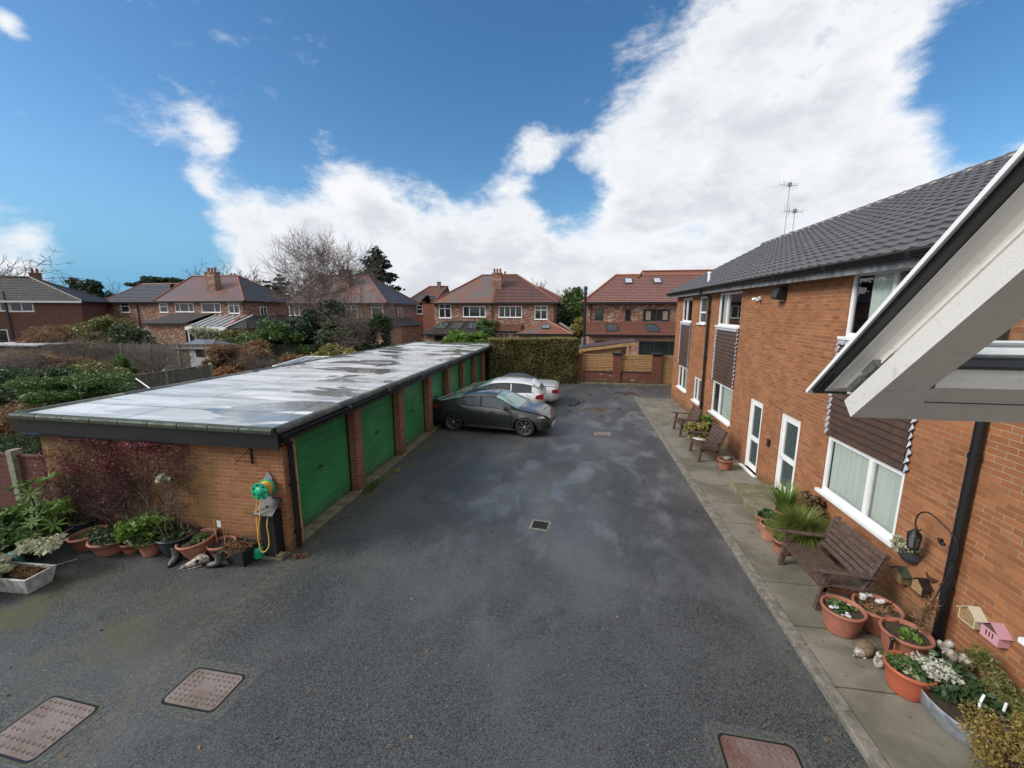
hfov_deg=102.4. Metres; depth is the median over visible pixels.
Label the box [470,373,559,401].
parked car
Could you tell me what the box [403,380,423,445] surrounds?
garage door
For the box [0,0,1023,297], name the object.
sky
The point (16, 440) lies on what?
bush
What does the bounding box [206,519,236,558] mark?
plant pot
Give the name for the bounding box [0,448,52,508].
panel fence
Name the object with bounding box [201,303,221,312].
window
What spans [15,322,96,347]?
bush
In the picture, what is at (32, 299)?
dark roofed house
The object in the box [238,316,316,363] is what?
evergreen tree
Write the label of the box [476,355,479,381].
garage door
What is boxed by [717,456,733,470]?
plant pot
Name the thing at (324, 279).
bare tree
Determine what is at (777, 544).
plant pot
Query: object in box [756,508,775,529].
plant pot
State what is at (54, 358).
bare shrub
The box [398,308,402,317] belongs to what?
window
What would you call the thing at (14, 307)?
window
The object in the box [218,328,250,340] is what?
bush
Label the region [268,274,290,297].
conifer tree
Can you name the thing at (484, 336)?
shrub
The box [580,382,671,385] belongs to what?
kerb
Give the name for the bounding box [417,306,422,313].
window
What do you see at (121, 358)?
bush
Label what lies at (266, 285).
conifer tree
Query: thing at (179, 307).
window
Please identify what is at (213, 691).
manhole cover
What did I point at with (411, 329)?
brick house
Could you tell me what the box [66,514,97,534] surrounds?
plant pot
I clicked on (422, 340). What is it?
ground
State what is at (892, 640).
garden stake
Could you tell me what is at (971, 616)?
insect house
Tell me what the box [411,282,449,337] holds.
distant house
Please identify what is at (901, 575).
insect house
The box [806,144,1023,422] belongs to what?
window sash
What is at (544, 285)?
bare tree
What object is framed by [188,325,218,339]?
bush
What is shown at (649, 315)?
window
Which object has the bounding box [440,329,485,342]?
conifer shrub
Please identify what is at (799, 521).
ornamental grass
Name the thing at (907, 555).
wall basket
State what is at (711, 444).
garden chair
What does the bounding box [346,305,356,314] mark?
window
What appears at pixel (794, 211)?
tv aerial
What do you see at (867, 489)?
window
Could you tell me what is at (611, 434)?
manhole cover
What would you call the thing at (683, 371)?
window
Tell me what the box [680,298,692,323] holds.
window
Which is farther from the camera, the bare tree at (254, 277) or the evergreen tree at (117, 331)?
the bare tree at (254, 277)
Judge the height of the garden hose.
0.980 m
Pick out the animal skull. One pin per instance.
(202, 558)
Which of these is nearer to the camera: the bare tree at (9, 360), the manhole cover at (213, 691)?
the manhole cover at (213, 691)
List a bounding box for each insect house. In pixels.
[889,566,911,584]
[908,577,933,598]
[956,606,987,629]
[978,622,1013,648]
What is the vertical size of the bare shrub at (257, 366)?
2.536 m
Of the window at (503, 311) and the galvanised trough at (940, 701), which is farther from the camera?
the window at (503, 311)
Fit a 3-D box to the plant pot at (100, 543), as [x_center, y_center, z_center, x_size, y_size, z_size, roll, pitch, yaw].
[-7.272,2.782,7.479,0.840,0.471,0.765,2,10,9]
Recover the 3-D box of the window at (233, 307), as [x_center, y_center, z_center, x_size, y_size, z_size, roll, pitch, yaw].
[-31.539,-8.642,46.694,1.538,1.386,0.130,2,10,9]
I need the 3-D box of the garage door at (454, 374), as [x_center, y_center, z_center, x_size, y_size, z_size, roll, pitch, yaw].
[-2.544,0.095,17.807,0.060,2.014,1.830,2,10,9]
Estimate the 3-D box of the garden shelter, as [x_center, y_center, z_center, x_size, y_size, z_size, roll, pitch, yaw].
[6.552,-1.988,28.982,3.879,2.329,2.710,2,10,9]
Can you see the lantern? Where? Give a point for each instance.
(914, 538)
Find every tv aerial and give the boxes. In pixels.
[777,180,803,235]
[779,206,807,232]
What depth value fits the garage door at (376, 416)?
11.13 m
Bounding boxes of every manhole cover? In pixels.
[0,686,116,767]
[143,659,259,724]
[589,431,616,437]
[702,721,816,767]
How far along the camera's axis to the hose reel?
7.00 m
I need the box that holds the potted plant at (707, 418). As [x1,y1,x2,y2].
[700,414,713,438]
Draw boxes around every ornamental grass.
[756,478,807,516]
[760,501,842,556]
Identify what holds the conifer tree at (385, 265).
on the ground at (422, 340)
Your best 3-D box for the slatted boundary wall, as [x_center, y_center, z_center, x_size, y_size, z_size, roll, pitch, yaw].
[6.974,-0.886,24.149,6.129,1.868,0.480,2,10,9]
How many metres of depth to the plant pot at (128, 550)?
7.32 m
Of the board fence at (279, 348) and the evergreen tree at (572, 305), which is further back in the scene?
the evergreen tree at (572, 305)
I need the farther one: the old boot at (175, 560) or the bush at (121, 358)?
the bush at (121, 358)
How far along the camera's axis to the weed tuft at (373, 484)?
10.14 m
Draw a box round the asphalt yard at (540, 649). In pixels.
[0,383,869,767]
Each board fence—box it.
[30,363,213,441]
[91,343,349,371]
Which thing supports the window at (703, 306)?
in the apartment block at (747, 370)
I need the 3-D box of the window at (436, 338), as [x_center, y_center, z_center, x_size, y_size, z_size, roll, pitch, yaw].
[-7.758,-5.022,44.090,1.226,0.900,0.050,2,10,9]
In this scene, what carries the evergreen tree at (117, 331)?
on the ground at (422, 340)
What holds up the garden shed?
on the ground at (422, 340)
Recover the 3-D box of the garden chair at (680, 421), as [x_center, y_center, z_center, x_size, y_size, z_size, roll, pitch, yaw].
[6.060,1.251,14.322,0.790,0.935,1.030,2,10,9]
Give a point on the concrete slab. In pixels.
(281, 555)
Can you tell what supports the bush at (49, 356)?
on the ground at (422, 340)
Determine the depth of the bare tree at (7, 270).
69.21 m
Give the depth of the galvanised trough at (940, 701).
4.29 m
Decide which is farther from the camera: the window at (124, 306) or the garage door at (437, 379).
the window at (124, 306)
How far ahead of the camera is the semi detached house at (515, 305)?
46.15 m
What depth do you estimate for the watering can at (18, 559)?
6.88 m
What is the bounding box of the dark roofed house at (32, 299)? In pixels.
[0,268,112,343]
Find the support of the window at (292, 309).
in the brick house at (411, 329)
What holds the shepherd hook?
on the plant pot at (902, 632)
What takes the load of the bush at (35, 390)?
on the ground at (422, 340)
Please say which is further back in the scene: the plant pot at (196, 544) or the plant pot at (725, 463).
the plant pot at (725, 463)
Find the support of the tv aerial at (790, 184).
on the apartment block at (747, 370)
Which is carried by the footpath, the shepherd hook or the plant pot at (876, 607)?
the plant pot at (876, 607)
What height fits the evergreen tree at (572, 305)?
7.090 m
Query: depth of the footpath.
5.39 m
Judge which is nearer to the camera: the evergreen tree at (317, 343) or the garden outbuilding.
the evergreen tree at (317, 343)
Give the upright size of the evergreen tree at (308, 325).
5.256 m
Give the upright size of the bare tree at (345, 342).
6.240 m
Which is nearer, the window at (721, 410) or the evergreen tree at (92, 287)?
the window at (721, 410)
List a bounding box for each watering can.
[2,550,26,561]
[239,540,264,558]
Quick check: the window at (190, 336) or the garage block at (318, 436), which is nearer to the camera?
the garage block at (318, 436)
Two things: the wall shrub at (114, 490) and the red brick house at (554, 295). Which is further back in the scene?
the red brick house at (554, 295)
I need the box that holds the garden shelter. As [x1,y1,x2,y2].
[579,338,636,370]
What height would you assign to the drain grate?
0.010 m
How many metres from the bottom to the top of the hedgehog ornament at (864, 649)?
0.170 m
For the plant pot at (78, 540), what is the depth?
7.42 m
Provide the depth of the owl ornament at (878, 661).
4.93 m
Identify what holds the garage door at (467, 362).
in the garage block at (318, 436)
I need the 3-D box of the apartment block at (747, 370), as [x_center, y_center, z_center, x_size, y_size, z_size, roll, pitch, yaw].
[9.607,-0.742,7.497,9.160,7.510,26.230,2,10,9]
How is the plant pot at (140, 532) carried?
on the asphalt yard at (540, 649)
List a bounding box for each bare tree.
[0,248,82,286]
[0,333,70,376]
[108,328,198,373]
[181,256,265,285]
[256,220,380,323]
[313,297,416,350]
[324,248,410,328]
[531,277,559,294]
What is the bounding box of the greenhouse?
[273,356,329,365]
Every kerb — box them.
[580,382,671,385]
[634,397,890,767]
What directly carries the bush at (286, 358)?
on the ground at (422, 340)
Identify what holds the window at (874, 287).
in the apartment block at (747, 370)
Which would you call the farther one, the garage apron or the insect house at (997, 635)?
the garage apron
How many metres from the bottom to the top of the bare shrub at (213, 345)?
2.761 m
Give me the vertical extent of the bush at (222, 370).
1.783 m
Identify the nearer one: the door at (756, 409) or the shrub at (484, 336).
the door at (756, 409)
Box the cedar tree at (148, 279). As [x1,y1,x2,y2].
[124,275,183,288]
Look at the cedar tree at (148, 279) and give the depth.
79.36 m
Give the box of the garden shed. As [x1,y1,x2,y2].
[170,339,233,367]
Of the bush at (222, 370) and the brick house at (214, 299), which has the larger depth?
the brick house at (214, 299)
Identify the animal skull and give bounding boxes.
[179,550,209,570]
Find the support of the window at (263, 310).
in the brick house at (214, 299)
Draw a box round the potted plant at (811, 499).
[799,490,825,518]
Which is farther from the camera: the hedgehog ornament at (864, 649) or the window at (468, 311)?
the window at (468, 311)
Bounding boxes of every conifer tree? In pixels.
[262,280,272,288]
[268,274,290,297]
[359,245,404,290]
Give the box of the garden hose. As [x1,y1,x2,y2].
[256,499,269,552]
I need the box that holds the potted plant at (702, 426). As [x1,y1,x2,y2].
[683,421,710,438]
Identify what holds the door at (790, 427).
in the apartment block at (747, 370)
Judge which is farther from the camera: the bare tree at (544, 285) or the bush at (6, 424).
the bare tree at (544, 285)
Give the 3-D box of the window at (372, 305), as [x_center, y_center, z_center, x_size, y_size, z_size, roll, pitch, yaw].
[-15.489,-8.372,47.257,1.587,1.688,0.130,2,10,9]
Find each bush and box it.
[0,348,95,368]
[0,365,81,412]
[0,400,48,450]
[0,432,42,454]
[0,506,28,527]
[0,510,46,559]
[1,370,141,419]
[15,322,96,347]
[63,360,132,375]
[112,353,140,374]
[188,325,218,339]
[199,338,274,371]
[213,366,241,376]
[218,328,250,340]
[221,334,273,344]
[276,353,308,363]
[310,343,355,355]
[567,316,582,343]
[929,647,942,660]
[955,698,1023,767]
[958,642,1023,742]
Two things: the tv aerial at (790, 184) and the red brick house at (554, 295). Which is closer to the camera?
the tv aerial at (790, 184)
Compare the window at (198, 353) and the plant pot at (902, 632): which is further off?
the window at (198, 353)
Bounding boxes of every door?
[294,415,350,526]
[361,394,394,477]
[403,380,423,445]
[431,371,442,423]
[450,364,458,392]
[465,359,470,386]
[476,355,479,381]
[484,351,486,380]
[738,398,762,477]
[772,413,800,491]
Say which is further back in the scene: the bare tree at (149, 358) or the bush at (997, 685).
the bare tree at (149, 358)
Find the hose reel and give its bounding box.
[251,472,275,499]
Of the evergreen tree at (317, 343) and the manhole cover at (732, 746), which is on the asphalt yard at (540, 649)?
the manhole cover at (732, 746)
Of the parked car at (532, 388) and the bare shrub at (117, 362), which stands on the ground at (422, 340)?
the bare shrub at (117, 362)
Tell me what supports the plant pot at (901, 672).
on the footpath
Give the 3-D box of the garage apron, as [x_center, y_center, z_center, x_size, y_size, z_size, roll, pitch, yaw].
[-2.752,1.460,16.157,0.330,0.055,17.950,2,10,9]
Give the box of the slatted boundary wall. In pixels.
[578,352,673,383]
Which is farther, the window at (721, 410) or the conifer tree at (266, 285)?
the conifer tree at (266, 285)
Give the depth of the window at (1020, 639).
4.23 m
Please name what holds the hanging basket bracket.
attached to the garage block at (318, 436)
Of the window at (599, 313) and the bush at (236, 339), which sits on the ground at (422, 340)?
the bush at (236, 339)
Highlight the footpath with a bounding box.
[638,397,1023,767]
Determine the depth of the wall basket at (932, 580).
5.33 m
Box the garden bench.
[776,516,890,610]
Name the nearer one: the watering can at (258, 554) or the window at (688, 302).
the watering can at (258, 554)
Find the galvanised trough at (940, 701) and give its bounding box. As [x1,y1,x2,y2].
[905,649,1014,751]
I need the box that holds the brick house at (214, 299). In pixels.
[106,268,290,343]
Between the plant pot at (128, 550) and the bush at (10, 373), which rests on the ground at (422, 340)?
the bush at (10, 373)
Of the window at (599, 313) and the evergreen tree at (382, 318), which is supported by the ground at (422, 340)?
the evergreen tree at (382, 318)
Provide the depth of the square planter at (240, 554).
7.03 m
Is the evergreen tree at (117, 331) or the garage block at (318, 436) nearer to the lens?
the garage block at (318, 436)
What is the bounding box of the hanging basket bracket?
[235,448,252,464]
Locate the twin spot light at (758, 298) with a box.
[752,296,760,300]
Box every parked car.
[432,388,555,436]
[456,376,545,402]
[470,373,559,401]
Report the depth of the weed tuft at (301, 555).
7.28 m
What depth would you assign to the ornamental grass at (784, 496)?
8.14 m
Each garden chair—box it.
[672,404,702,436]
[688,422,727,462]
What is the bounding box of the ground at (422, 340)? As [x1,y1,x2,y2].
[0,338,666,532]
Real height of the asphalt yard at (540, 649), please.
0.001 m
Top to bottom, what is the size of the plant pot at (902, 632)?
0.363 m
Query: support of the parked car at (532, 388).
on the asphalt yard at (540, 649)
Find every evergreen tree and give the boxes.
[65,277,114,298]
[66,314,142,358]
[105,322,157,344]
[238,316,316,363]
[264,299,356,345]
[312,315,375,351]
[358,313,393,349]
[557,286,583,337]
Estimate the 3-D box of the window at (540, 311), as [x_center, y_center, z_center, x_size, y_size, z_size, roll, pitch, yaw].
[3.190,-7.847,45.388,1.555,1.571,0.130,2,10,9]
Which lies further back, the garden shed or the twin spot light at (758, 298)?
the garden shed
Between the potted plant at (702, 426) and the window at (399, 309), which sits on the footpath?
the potted plant at (702, 426)
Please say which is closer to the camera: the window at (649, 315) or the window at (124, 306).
the window at (649, 315)
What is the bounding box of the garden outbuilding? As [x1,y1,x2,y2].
[0,341,81,362]
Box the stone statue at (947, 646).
[936,639,972,668]
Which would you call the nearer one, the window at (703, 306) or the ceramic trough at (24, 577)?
the ceramic trough at (24, 577)
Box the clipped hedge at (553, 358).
[488,336,579,383]
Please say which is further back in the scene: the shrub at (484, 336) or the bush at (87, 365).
the shrub at (484, 336)
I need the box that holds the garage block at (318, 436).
[7,341,491,552]
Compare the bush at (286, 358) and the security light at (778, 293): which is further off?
the bush at (286, 358)
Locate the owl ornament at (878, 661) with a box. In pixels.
[873,651,884,668]
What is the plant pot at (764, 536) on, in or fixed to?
on the footpath
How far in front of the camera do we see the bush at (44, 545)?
6.60 m
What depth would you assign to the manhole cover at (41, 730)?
4.34 m
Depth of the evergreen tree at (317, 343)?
27.84 m
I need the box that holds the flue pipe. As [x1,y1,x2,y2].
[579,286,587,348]
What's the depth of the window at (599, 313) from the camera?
35.80 m
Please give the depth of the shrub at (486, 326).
27.15 m
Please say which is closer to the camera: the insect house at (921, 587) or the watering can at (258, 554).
the insect house at (921, 587)
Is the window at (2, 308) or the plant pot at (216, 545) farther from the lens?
the window at (2, 308)
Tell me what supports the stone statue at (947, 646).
on the footpath
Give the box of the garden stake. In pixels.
[888,637,895,649]
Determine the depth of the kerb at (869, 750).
5.39 m
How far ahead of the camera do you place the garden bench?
6.12 m
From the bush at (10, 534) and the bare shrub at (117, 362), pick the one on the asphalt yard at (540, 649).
the bush at (10, 534)
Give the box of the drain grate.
[528,519,550,530]
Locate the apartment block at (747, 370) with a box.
[665,150,1023,709]
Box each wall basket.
[889,534,923,564]
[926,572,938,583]
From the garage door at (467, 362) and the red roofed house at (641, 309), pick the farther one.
the red roofed house at (641, 309)
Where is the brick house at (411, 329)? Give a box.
[286,266,422,345]
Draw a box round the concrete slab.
[261,551,290,560]
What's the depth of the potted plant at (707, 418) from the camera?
13.53 m
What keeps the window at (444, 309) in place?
in the semi detached house at (515, 305)
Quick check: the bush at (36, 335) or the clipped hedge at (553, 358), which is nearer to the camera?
the clipped hedge at (553, 358)
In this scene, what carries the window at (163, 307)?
in the brick house at (214, 299)
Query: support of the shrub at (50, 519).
on the asphalt yard at (540, 649)
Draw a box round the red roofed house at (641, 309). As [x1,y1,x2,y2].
[581,269,712,355]
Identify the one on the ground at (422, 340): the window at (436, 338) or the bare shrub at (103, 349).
the bare shrub at (103, 349)
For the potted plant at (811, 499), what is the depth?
7.66 m
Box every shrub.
[0,471,78,542]
[5,345,93,371]
[21,436,215,534]
[29,327,123,363]
[73,353,149,373]
[197,337,236,365]
[221,345,282,370]
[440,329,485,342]
[473,331,490,342]
[474,318,497,338]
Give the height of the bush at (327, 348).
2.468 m
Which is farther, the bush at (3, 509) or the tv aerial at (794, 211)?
the tv aerial at (794, 211)
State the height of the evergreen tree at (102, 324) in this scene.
4.038 m
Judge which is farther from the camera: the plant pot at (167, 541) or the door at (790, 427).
the door at (790, 427)
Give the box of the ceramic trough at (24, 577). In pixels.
[0,559,76,593]
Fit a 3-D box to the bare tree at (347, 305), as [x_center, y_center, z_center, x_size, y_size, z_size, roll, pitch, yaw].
[-12.755,-7.192,36.108,5.998,10.064,8.551,5,11,24]
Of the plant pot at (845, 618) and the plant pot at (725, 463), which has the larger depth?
the plant pot at (725, 463)
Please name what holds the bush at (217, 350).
on the ground at (422, 340)
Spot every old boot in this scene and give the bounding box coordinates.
[167,544,181,567]
[205,550,224,568]
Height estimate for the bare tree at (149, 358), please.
3.539 m
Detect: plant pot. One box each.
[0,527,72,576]
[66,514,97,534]
[66,523,107,551]
[85,523,123,556]
[112,510,177,557]
[119,543,138,554]
[147,473,200,557]
[175,516,216,559]
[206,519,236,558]
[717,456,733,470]
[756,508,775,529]
[760,518,780,541]
[772,534,794,555]
[820,594,867,638]
[851,592,904,636]
[879,616,935,657]
[879,650,939,702]
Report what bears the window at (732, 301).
in the apartment block at (747, 370)
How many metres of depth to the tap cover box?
7.17 m
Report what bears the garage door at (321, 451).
in the garage block at (318, 436)
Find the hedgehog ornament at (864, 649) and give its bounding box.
[853,640,875,658]
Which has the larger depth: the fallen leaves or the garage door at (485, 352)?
the garage door at (485, 352)
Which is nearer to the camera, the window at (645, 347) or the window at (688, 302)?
the window at (688, 302)
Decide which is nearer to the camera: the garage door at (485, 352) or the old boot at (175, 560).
the old boot at (175, 560)
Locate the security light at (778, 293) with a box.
[771,287,786,300]
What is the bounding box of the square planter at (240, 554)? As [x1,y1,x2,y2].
[221,537,260,566]
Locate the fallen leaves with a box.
[7,402,910,759]
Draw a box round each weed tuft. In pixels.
[291,551,307,558]
[362,479,382,492]
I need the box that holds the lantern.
[906,526,922,550]
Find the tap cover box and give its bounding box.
[253,497,284,556]
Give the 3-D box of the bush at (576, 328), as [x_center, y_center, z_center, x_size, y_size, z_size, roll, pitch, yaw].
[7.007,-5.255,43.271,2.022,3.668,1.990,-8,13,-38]
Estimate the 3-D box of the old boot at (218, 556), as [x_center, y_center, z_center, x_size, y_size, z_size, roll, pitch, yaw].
[-5.045,2.977,6.986,0.291,0.270,0.140,-1,10,-5]
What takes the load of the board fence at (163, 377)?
on the ground at (422, 340)
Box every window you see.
[0,302,10,311]
[0,329,9,342]
[9,302,33,311]
[120,303,130,312]
[159,303,168,312]
[174,303,193,311]
[188,330,222,341]
[195,349,204,356]
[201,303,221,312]
[228,302,239,313]
[260,307,266,314]
[289,304,300,315]
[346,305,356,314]
[371,304,382,317]
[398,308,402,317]
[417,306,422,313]
[434,336,443,340]
[439,304,450,317]
[463,306,485,317]
[498,306,521,317]
[534,306,546,319]
[595,309,603,320]
[625,309,630,321]
[638,341,674,355]
[643,309,669,321]
[675,364,687,392]
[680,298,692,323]
[690,376,700,405]
[696,296,707,324]
[708,380,732,426]
[714,291,742,328]
[814,435,904,547]
[837,267,913,339]
[1017,637,1023,645]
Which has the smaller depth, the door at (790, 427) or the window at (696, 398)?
the door at (790, 427)
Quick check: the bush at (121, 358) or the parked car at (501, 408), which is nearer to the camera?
the parked car at (501, 408)
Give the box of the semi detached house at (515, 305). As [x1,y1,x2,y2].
[421,269,573,341]
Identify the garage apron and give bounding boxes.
[303,421,444,540]
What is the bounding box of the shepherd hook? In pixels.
[910,511,958,634]
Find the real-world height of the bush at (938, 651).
0.316 m
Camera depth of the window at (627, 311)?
35.43 m

